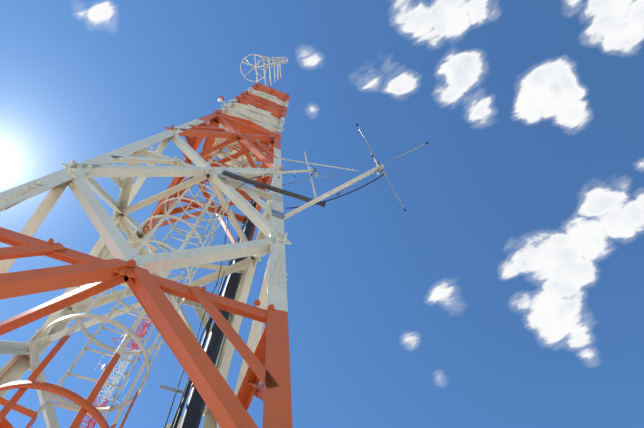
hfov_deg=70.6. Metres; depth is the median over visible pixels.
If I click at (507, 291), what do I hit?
sky
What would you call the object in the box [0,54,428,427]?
lattice tower
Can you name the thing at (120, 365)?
guyed mast
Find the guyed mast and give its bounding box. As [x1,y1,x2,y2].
[75,315,190,427]
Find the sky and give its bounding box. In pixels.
[0,0,643,427]

